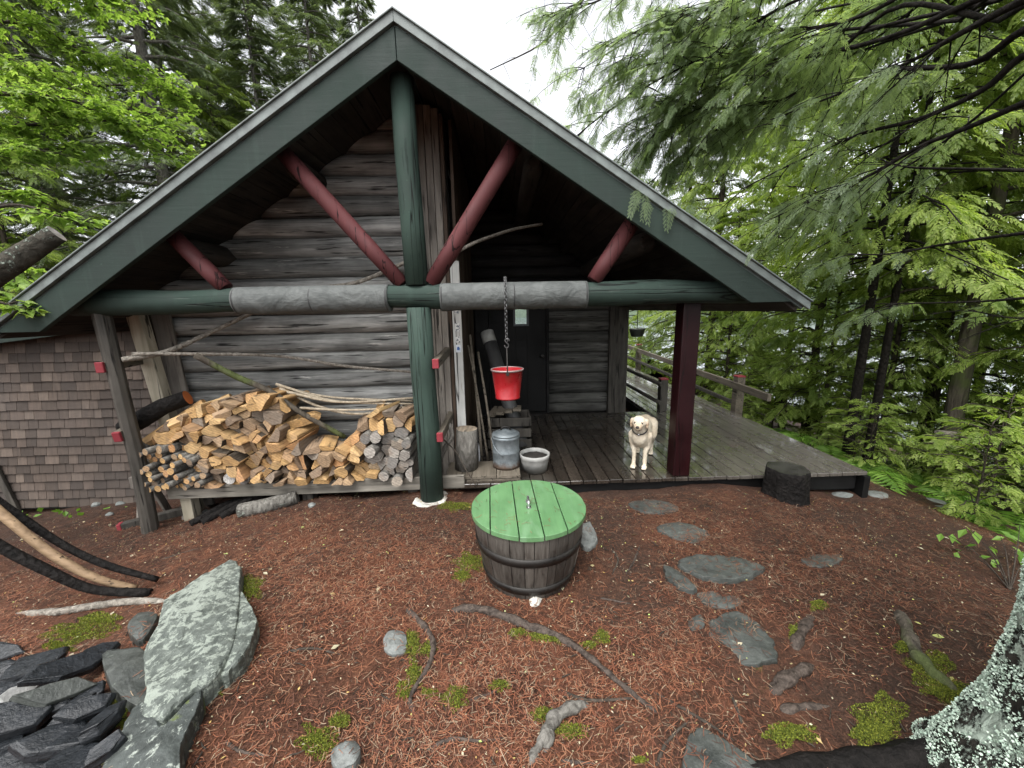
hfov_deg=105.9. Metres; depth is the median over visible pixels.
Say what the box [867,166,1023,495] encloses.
forest tree
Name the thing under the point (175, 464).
firewood stick
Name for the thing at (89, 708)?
slate piece
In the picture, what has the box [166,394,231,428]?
firewood log
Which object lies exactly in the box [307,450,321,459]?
firewood log
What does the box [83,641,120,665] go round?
slate piece
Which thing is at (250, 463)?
firewood log
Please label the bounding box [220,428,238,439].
firewood log
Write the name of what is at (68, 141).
spruce tree
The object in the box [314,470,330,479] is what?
firewood log
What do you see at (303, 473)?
firewood log
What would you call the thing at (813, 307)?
forest tree
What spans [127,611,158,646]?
stone
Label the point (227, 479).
firewood log
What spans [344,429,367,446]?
firewood log
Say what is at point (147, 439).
firewood log
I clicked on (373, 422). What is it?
firewood log
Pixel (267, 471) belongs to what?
firewood log
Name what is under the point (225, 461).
firewood log
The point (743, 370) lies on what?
sapling
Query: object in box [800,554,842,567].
stepping stone
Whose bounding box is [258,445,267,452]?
firewood log
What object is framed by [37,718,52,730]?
slate piece
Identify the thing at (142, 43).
spruce tree
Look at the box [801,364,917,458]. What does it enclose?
sapling
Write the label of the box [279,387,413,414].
peeled pole
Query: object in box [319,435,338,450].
firewood log
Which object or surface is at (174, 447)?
firewood stick
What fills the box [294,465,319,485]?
firewood log
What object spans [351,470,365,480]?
firewood log
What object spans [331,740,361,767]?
stone
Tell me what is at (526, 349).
door
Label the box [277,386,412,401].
peeled pole
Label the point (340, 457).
firewood log
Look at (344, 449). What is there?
firewood log
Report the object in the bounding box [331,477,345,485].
firewood log
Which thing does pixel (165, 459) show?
firewood stick
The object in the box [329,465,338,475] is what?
firewood log
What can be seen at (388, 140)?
log cabin
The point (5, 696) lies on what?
slate piece
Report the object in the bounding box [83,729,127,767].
slate piece
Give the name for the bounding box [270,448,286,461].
firewood log
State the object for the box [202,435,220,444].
firewood log
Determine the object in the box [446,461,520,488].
wooden step
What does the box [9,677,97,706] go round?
slate piece
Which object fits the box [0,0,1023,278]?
sky
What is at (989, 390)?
sapling
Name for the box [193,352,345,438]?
branch
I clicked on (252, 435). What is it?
firewood log
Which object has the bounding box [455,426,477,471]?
upright log
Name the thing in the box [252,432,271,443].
firewood log
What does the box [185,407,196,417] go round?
firewood log
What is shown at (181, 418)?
firewood log
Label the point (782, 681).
bare root
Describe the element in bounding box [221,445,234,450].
firewood log
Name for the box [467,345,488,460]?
tool shaft
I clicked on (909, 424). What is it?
sapling
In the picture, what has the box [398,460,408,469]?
firewood log
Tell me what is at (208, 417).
firewood log
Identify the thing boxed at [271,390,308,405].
firewood log
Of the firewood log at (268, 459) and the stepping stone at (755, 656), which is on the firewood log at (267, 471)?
the firewood log at (268, 459)
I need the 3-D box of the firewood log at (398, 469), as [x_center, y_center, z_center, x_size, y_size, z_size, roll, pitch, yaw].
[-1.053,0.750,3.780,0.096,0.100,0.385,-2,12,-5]
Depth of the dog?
3.84 m
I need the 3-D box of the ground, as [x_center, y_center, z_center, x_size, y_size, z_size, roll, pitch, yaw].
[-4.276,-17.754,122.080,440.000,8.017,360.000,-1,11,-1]
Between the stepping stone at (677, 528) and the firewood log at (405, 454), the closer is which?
the stepping stone at (677, 528)
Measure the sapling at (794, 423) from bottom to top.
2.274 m
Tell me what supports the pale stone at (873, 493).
on the ground
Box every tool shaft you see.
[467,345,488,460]
[469,335,482,460]
[477,352,492,457]
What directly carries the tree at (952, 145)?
on the ground
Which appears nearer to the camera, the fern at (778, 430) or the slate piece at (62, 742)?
the slate piece at (62, 742)
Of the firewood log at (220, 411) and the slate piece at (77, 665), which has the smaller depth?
the slate piece at (77, 665)
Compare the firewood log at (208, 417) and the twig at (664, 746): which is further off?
the firewood log at (208, 417)
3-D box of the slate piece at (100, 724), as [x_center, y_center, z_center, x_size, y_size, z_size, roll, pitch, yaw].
[-1.620,1.342,1.538,0.080,0.061,0.150,-7,6,27]
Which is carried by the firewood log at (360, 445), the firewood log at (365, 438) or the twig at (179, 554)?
the firewood log at (365, 438)
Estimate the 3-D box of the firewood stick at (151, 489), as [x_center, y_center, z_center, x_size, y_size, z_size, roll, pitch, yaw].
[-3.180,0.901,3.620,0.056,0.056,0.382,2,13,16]
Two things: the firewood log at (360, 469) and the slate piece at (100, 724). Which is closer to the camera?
the slate piece at (100, 724)
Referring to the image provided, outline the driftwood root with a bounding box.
[450,604,657,712]
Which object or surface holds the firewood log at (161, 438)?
on the firewood stick at (149, 450)
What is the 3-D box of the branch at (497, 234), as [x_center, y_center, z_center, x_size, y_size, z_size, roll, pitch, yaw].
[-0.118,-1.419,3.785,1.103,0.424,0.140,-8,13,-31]
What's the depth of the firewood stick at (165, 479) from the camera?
3.49 m
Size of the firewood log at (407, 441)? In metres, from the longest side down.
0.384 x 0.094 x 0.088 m
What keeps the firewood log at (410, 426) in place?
on the firewood log at (407, 441)
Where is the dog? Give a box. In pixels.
[628,414,657,469]
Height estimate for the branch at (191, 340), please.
0.448 m
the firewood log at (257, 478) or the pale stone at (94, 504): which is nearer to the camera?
the firewood log at (257, 478)
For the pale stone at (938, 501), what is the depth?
4.25 m
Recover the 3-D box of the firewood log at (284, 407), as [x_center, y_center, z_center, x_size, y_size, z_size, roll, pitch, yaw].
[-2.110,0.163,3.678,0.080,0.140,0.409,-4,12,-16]
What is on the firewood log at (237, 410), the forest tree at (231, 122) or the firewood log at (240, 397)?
the firewood log at (240, 397)
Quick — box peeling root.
[406,607,436,715]
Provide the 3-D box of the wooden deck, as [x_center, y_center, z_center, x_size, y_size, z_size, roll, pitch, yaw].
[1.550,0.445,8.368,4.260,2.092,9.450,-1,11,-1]
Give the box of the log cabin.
[0,6,813,507]
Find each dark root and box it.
[188,496,245,526]
[200,496,271,524]
[219,495,275,518]
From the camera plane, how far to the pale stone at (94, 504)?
4.41 m
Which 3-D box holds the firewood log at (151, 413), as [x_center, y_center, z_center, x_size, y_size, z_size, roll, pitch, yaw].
[-3.248,0.269,3.518,0.590,0.384,0.184,-3,11,-11]
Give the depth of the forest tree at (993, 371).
6.47 m
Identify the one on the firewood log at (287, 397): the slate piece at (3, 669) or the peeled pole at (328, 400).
the peeled pole at (328, 400)
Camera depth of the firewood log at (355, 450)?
3.48 m
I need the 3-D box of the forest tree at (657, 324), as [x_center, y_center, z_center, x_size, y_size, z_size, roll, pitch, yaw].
[5.077,-4.662,11.581,3.479,10.784,3.691,-10,14,-38]
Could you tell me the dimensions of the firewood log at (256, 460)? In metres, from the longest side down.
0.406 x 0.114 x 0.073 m
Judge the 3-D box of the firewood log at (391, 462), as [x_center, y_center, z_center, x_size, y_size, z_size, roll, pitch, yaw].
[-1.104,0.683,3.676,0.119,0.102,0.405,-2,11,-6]
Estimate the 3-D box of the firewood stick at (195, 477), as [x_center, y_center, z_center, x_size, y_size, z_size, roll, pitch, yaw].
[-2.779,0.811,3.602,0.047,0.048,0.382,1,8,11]
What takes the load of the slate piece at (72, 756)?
on the ground
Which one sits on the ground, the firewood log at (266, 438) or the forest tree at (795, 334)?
the forest tree at (795, 334)
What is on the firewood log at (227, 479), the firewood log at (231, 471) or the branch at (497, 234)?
the firewood log at (231, 471)
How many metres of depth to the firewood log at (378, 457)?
3.49 m
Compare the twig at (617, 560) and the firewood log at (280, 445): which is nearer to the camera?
the twig at (617, 560)
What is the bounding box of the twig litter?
[1,489,1018,767]
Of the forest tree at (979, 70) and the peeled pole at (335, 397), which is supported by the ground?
the forest tree at (979, 70)
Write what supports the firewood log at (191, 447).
on the firewood stick at (181, 455)
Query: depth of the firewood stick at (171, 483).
3.44 m
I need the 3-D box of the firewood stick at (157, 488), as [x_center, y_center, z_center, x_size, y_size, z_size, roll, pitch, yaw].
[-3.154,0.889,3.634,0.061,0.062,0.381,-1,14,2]
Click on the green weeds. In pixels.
(64, 513)
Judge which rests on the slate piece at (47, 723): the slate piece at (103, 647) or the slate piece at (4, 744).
the slate piece at (4, 744)
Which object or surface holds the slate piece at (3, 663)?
on the ground
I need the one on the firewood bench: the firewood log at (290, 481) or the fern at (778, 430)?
the firewood log at (290, 481)
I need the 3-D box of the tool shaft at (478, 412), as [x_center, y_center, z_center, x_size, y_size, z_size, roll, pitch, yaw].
[-0.386,0.145,4.187,0.040,1.331,0.373,-5,11,-18]
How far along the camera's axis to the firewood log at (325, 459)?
3.46 m
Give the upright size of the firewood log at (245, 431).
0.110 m
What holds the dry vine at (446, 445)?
attached to the log cabin
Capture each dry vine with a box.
[441,423,453,460]
[444,440,476,486]
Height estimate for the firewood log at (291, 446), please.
0.101 m
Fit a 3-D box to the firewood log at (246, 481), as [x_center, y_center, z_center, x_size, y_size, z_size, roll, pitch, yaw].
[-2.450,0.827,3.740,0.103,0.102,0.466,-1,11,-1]
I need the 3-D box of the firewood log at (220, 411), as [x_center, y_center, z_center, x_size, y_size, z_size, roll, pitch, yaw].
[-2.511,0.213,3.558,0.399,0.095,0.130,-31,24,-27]
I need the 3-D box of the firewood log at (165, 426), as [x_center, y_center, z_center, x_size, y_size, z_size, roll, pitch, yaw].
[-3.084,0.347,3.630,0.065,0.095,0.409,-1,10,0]
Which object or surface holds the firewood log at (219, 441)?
on the firewood log at (226, 447)
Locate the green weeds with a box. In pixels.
[22,506,125,517]
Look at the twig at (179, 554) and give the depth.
2.99 m
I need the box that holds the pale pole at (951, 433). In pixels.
[934,430,1016,441]
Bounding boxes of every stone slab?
[102,647,146,712]
[103,690,205,767]
[221,592,259,687]
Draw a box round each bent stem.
[0,497,159,581]
[0,505,137,587]
[0,538,152,596]
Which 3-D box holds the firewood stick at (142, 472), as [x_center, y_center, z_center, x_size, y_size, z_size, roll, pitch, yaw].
[-3.172,0.738,3.547,0.048,0.048,0.382,2,10,17]
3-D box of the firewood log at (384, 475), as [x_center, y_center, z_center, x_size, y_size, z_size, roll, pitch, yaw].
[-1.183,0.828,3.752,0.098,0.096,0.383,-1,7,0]
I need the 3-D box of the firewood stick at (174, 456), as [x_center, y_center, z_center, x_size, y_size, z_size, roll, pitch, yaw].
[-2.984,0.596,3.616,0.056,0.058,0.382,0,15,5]
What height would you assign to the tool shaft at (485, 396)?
1.139 m
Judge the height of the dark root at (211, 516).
0.144 m
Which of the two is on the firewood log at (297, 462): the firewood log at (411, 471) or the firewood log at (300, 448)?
the firewood log at (300, 448)
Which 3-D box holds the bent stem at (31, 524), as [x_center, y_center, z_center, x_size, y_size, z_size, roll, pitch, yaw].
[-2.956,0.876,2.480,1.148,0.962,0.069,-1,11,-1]
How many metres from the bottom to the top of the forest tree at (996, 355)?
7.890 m
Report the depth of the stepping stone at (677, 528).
2.94 m
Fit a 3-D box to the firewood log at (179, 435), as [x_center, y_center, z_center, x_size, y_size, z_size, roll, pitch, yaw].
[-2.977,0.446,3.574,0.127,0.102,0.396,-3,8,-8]
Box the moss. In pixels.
[36,501,968,764]
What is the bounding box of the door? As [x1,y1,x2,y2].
[488,309,545,410]
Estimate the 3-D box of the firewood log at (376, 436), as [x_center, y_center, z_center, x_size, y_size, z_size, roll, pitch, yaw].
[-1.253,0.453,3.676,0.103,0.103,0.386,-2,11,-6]
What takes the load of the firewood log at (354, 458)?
on the firewood log
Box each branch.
[15,494,953,764]
[121,314,252,362]
[131,352,410,372]
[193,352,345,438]
[330,261,403,284]
[461,223,542,251]
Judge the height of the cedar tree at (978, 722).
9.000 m
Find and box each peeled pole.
[275,383,411,404]
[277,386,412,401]
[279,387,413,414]
[284,390,412,402]
[299,406,404,410]
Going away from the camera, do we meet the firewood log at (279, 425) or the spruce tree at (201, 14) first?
the firewood log at (279, 425)
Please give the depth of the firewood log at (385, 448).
3.58 m
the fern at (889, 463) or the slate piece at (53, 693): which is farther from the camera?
the fern at (889, 463)
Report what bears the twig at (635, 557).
on the ground
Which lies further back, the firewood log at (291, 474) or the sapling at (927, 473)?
the sapling at (927, 473)
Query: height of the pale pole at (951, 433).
0.262 m
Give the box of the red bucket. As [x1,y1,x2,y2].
[491,347,523,400]
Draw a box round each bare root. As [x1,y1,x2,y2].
[769,662,813,694]
[779,701,828,714]
[789,614,815,650]
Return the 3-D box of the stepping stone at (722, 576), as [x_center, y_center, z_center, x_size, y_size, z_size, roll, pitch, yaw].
[1.376,1.224,2.539,0.565,0.085,0.266,-1,11,-1]
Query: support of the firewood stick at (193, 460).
on the firewood stick
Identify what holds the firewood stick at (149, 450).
on the firewood stick at (157, 455)
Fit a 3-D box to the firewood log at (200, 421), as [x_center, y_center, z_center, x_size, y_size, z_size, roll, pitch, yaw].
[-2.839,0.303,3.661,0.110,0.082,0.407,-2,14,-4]
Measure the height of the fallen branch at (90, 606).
0.506 m
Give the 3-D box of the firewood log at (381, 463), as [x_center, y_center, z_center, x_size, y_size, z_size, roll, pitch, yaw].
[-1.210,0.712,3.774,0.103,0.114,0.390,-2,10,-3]
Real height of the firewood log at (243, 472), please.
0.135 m
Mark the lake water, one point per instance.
(520, 320)
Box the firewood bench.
[167,467,464,521]
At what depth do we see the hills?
238.52 m
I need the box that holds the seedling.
[936,522,1023,589]
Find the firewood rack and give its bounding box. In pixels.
[91,314,214,534]
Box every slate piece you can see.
[0,642,24,660]
[0,646,69,682]
[0,659,15,667]
[0,664,11,676]
[0,681,17,694]
[0,686,38,702]
[0,701,53,741]
[0,735,25,754]
[0,751,46,767]
[7,720,87,763]
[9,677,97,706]
[17,649,102,686]
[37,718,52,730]
[37,718,123,760]
[41,742,102,767]
[47,692,96,725]
[49,698,72,719]
[52,692,116,723]
[69,680,105,702]
[78,700,126,744]
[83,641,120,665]
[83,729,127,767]
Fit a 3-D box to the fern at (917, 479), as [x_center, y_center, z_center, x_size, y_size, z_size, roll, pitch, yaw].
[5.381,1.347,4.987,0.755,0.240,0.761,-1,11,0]
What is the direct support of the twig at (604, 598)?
on the ground
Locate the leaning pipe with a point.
(491, 347)
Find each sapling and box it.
[627,336,644,367]
[627,338,663,371]
[652,343,701,385]
[668,355,727,403]
[716,351,786,421]
[720,385,767,423]
[721,368,780,420]
[732,355,833,430]
[788,366,894,446]
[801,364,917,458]
[807,398,934,482]
[816,383,918,460]
[870,386,962,461]
[898,434,1014,496]
[900,385,1023,498]
[909,415,1023,527]
[913,392,1023,512]
[929,393,1022,503]
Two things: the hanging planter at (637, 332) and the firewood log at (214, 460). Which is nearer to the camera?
the firewood log at (214, 460)
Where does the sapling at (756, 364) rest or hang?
on the ground
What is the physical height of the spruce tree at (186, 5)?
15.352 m
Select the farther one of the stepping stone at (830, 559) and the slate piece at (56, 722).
the stepping stone at (830, 559)
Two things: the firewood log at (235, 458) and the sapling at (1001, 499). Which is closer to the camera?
the firewood log at (235, 458)
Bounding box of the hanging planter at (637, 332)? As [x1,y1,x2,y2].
[629,312,644,336]
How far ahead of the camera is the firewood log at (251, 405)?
3.43 m
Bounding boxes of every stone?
[91,502,100,506]
[115,501,125,505]
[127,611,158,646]
[308,502,315,507]
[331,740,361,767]
[383,630,407,656]
[529,596,541,606]
[580,521,597,551]
[628,499,678,514]
[657,522,709,543]
[663,564,696,594]
[677,554,764,583]
[681,727,756,767]
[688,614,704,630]
[697,591,742,609]
[709,611,777,667]
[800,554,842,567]
[832,491,852,497]
[868,490,888,498]
[927,498,945,504]
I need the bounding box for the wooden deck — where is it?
[464,344,870,497]
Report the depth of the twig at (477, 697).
1.72 m
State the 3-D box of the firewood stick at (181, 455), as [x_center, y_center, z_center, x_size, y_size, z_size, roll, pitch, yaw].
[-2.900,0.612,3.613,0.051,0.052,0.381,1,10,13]
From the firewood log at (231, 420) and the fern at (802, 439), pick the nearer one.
the firewood log at (231, 420)
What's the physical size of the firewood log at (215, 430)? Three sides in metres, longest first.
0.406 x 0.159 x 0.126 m
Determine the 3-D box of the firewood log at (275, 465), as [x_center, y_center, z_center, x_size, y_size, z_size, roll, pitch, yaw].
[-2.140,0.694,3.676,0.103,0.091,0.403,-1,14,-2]
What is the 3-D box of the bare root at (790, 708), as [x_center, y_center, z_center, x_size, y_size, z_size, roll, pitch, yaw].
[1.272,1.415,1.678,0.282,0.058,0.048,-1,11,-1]
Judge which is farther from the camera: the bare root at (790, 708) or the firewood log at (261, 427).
the firewood log at (261, 427)
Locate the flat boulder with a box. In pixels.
[142,560,243,724]
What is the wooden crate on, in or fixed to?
on the wooden deck
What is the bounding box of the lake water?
[515,313,1023,468]
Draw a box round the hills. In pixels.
[515,275,1022,317]
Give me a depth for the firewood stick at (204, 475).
3.45 m
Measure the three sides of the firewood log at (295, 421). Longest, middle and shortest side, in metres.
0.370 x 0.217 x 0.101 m
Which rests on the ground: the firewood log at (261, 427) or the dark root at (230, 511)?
the dark root at (230, 511)
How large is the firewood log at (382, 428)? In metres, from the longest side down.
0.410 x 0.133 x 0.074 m
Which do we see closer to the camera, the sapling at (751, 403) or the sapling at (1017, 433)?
the sapling at (1017, 433)
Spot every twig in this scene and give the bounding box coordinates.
[161,548,198,559]
[225,740,269,756]
[259,647,341,663]
[431,736,504,747]
[471,691,496,699]
[560,758,599,765]
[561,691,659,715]
[600,597,630,603]
[610,548,618,574]
[626,546,639,573]
[650,690,734,741]
[655,719,689,765]
[728,690,742,723]
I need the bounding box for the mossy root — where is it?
[893,610,956,694]
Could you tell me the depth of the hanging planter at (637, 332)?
8.43 m
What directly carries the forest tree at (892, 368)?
on the ground
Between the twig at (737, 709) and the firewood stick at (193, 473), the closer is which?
the twig at (737, 709)
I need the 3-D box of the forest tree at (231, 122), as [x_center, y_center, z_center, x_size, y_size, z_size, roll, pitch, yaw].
[-7.207,-3.303,10.399,4.322,8.408,4.563,3,12,23]
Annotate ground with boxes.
[0,359,1023,767]
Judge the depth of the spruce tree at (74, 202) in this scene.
10.59 m
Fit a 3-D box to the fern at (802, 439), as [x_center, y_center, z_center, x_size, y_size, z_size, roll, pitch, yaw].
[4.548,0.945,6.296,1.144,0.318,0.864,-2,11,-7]
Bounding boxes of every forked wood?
[529,734,543,764]
[539,699,588,752]
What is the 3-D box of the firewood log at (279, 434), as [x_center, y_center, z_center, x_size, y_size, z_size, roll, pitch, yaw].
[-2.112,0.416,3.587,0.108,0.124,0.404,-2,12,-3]
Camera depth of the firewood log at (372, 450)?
3.42 m
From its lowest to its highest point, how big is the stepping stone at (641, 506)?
0.085 m
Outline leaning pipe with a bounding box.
[480,329,527,447]
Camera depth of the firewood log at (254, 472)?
3.48 m
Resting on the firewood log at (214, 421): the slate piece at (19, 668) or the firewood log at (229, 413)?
the firewood log at (229, 413)
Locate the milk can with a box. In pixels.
[491,426,519,470]
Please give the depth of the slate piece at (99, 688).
1.71 m
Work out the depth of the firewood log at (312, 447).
3.51 m
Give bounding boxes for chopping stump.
[761,461,810,506]
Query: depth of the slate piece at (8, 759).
1.46 m
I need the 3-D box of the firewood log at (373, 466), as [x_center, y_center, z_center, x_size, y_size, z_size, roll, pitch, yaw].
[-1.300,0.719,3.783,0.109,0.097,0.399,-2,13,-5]
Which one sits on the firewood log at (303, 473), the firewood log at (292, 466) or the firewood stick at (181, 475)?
the firewood log at (292, 466)
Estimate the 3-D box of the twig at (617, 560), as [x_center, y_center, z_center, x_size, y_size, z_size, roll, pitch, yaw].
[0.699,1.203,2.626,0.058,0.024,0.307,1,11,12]
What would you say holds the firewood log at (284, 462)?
on the firewood log
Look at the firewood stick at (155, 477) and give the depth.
3.40 m
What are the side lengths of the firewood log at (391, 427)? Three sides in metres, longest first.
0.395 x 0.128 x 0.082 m
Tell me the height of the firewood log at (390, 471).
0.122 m
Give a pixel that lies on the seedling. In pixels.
(978, 538)
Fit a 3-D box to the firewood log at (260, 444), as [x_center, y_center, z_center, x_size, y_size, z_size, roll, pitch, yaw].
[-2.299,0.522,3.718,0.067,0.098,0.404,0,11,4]
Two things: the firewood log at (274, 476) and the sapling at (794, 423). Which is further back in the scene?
the sapling at (794, 423)
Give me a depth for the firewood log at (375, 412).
3.51 m
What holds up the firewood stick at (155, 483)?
on the firewood stick at (151, 489)
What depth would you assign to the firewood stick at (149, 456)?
3.43 m
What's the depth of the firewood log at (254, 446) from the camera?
3.52 m
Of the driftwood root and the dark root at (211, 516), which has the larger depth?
the dark root at (211, 516)
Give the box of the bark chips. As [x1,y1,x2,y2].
[0,486,1020,767]
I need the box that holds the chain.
[503,276,509,347]
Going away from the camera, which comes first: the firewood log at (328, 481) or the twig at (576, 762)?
the twig at (576, 762)
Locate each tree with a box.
[0,0,134,300]
[0,0,136,294]
[0,0,210,317]
[0,1,149,250]
[0,42,118,300]
[11,0,228,267]
[63,0,239,228]
[116,78,255,205]
[132,0,231,196]
[198,47,252,146]
[200,0,304,145]
[213,0,288,135]
[267,0,342,85]
[279,0,344,84]
[335,0,376,44]
[490,0,1023,767]
[627,32,735,376]
[627,170,673,367]
[631,0,790,411]
[663,190,804,407]
[694,0,1022,440]
[697,81,819,414]
[700,61,926,428]
[733,0,1023,461]
[743,0,1023,462]
[757,200,925,446]
[780,114,1023,462]
[803,0,1023,473]
[806,0,1023,490]
[845,54,1023,493]
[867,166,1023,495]
[929,200,1023,508]
[989,289,1023,412]
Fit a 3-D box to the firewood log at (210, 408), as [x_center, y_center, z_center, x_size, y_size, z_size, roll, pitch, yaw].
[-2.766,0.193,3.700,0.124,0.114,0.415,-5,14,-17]
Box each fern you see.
[774,428,803,442]
[777,431,826,448]
[779,432,801,442]
[811,445,870,473]
[840,459,911,495]
[882,461,925,474]
[885,466,925,482]
[895,472,961,496]
[912,487,1002,522]
[956,509,1023,541]
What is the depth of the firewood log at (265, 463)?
3.56 m
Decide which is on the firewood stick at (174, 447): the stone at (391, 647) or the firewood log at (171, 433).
the firewood log at (171, 433)
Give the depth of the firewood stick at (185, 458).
3.44 m
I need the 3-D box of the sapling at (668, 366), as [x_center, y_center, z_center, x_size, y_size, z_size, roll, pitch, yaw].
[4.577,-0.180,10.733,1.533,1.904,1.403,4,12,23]
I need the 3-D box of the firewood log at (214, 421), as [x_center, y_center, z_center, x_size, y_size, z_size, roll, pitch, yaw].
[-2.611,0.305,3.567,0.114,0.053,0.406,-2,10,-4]
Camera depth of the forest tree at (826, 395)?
6.31 m
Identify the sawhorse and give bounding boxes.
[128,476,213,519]
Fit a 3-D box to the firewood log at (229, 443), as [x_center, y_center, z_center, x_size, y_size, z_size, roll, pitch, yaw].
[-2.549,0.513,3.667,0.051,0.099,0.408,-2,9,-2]
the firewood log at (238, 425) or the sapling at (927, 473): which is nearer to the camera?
the firewood log at (238, 425)
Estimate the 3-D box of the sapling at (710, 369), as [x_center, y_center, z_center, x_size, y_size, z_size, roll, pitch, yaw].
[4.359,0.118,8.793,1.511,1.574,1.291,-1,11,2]
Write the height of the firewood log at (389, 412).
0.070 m
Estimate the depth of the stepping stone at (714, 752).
1.46 m
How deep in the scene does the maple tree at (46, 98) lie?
4.95 m
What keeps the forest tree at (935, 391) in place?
on the ground
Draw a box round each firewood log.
[115,391,192,429]
[142,399,205,445]
[153,431,178,444]
[163,421,170,430]
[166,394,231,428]
[167,425,184,438]
[167,431,185,443]
[176,413,188,425]
[179,436,189,443]
[182,422,207,431]
[184,432,193,441]
[184,441,203,453]
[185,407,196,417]
[188,428,203,443]
[192,416,208,426]
[195,399,215,417]
[196,464,213,472]
[198,458,211,468]
[199,443,217,457]
[201,424,228,436]
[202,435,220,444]
[204,414,213,422]
[204,480,225,488]
[206,394,226,413]
[209,412,241,424]
[209,455,222,465]
[210,395,233,410]
[210,469,225,473]
[211,447,232,457]
[212,403,246,417]
[213,436,226,446]
[213,473,224,482]
[214,409,232,417]
[214,464,227,468]
[220,399,245,409]
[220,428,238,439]
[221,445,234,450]
[222,456,232,465]
[223,474,234,483]
[225,414,242,425]
[225,451,249,466]
[226,439,232,447]
[226,460,246,477]
[228,417,250,428]
[230,385,271,401]
[231,433,249,444]
[232,404,246,414]
[233,442,252,453]
[236,463,252,482]
[238,410,252,418]
[240,427,252,436]
[240,476,250,484]
[243,417,262,430]
[245,387,278,402]
[245,459,260,468]
[246,397,258,411]
[249,429,260,440]
[249,441,257,451]
[250,453,265,465]
[250,465,265,478]
[250,471,263,483]
[251,388,294,410]
[252,409,265,421]
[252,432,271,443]
[256,440,264,449]
[256,451,267,458]
[257,423,273,434]
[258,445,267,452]
[261,458,269,467]
[263,404,298,424]
[263,413,295,431]
[263,467,275,476]
[264,433,272,444]
[265,436,299,452]
[265,467,283,483]
[266,456,271,464]
[267,423,289,441]
[268,402,279,409]
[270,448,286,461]
[270,461,282,469]
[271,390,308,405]
[272,414,298,432]
[273,476,288,486]
[279,394,299,412]
[281,458,289,465]
[281,465,289,473]
[282,449,296,462]
[285,411,320,428]
[286,427,318,450]
[286,428,296,442]
[287,461,298,470]
[287,470,295,479]
[287,477,296,483]
[289,423,318,441]
[291,433,317,455]
[294,455,302,468]
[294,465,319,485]
[297,461,313,477]
[299,453,313,469]
[302,434,324,454]
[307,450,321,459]
[309,465,328,478]
[311,459,319,469]
[313,475,333,483]
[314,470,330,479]
[317,440,343,467]
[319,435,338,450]
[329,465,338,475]
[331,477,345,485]
[332,451,347,461]
[333,459,347,466]
[334,461,354,477]
[335,443,351,456]
[343,473,354,484]
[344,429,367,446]
[347,453,364,462]
[350,430,365,444]
[350,444,363,456]
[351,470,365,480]
[354,463,366,476]
[356,441,371,451]
[357,414,368,431]
[360,429,372,443]
[360,460,369,471]
[364,439,382,457]
[365,465,385,478]
[367,401,399,417]
[368,463,379,469]
[369,417,384,430]
[369,450,384,463]
[370,430,382,442]
[372,401,385,419]
[377,409,398,434]
[377,454,388,469]
[378,470,390,480]
[381,427,397,443]
[381,444,390,455]
[382,401,400,417]
[383,465,395,475]
[385,456,398,468]
[386,416,396,431]
[388,447,403,457]
[391,436,403,449]
[391,468,407,486]
[393,405,404,426]
[394,404,414,422]
[394,424,409,438]
[396,462,405,472]
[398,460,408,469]
[399,438,416,460]
[401,429,415,448]
[405,415,415,431]
[405,455,418,481]
[407,448,417,465]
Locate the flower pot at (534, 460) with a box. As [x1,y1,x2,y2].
[519,448,549,473]
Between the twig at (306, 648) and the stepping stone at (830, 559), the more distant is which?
the stepping stone at (830, 559)
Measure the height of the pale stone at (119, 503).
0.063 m
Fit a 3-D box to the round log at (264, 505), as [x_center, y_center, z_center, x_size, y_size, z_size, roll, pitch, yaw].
[-2.228,1.104,3.545,0.494,0.185,0.148,-4,11,-16]
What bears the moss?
on the ground
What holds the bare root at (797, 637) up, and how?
on the ground
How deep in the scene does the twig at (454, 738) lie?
1.54 m
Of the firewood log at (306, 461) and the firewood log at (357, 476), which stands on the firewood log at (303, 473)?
the firewood log at (306, 461)
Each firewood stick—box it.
[140,462,169,474]
[142,441,179,454]
[142,460,162,471]
[145,469,160,476]
[146,453,154,458]
[148,472,163,481]
[149,486,154,491]
[151,480,161,485]
[152,456,162,461]
[154,483,164,491]
[155,452,170,457]
[156,442,176,453]
[158,463,170,471]
[160,452,175,463]
[160,476,173,482]
[163,469,185,477]
[164,477,184,488]
[167,464,188,474]
[168,442,183,451]
[170,459,186,467]
[171,450,185,459]
[173,467,195,479]
[178,452,190,458]
[182,452,197,462]
[183,484,193,490]
[184,472,201,483]
[185,471,198,478]
[186,455,201,464]
[191,474,200,480]
[194,475,214,487]
[200,472,212,478]
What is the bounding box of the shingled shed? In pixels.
[0,317,168,511]
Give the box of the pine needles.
[0,481,1023,767]
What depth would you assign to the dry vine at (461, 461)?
3.55 m
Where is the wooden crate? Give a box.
[487,405,531,448]
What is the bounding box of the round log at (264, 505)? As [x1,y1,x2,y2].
[236,491,299,517]
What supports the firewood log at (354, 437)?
on the firewood log at (347, 441)
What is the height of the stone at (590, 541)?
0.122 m
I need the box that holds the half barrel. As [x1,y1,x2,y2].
[471,480,585,599]
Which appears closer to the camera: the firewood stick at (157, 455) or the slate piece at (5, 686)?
the slate piece at (5, 686)
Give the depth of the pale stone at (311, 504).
3.46 m
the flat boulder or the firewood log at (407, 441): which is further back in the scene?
the firewood log at (407, 441)
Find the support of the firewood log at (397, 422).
on the firewood log at (403, 432)
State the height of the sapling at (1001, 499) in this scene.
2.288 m
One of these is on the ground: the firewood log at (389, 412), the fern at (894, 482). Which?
the fern at (894, 482)
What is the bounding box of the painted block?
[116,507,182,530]
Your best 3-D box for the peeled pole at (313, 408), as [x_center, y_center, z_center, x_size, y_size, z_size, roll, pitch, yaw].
[-1.489,0.227,3.741,1.057,0.070,0.030,-3,11,-7]

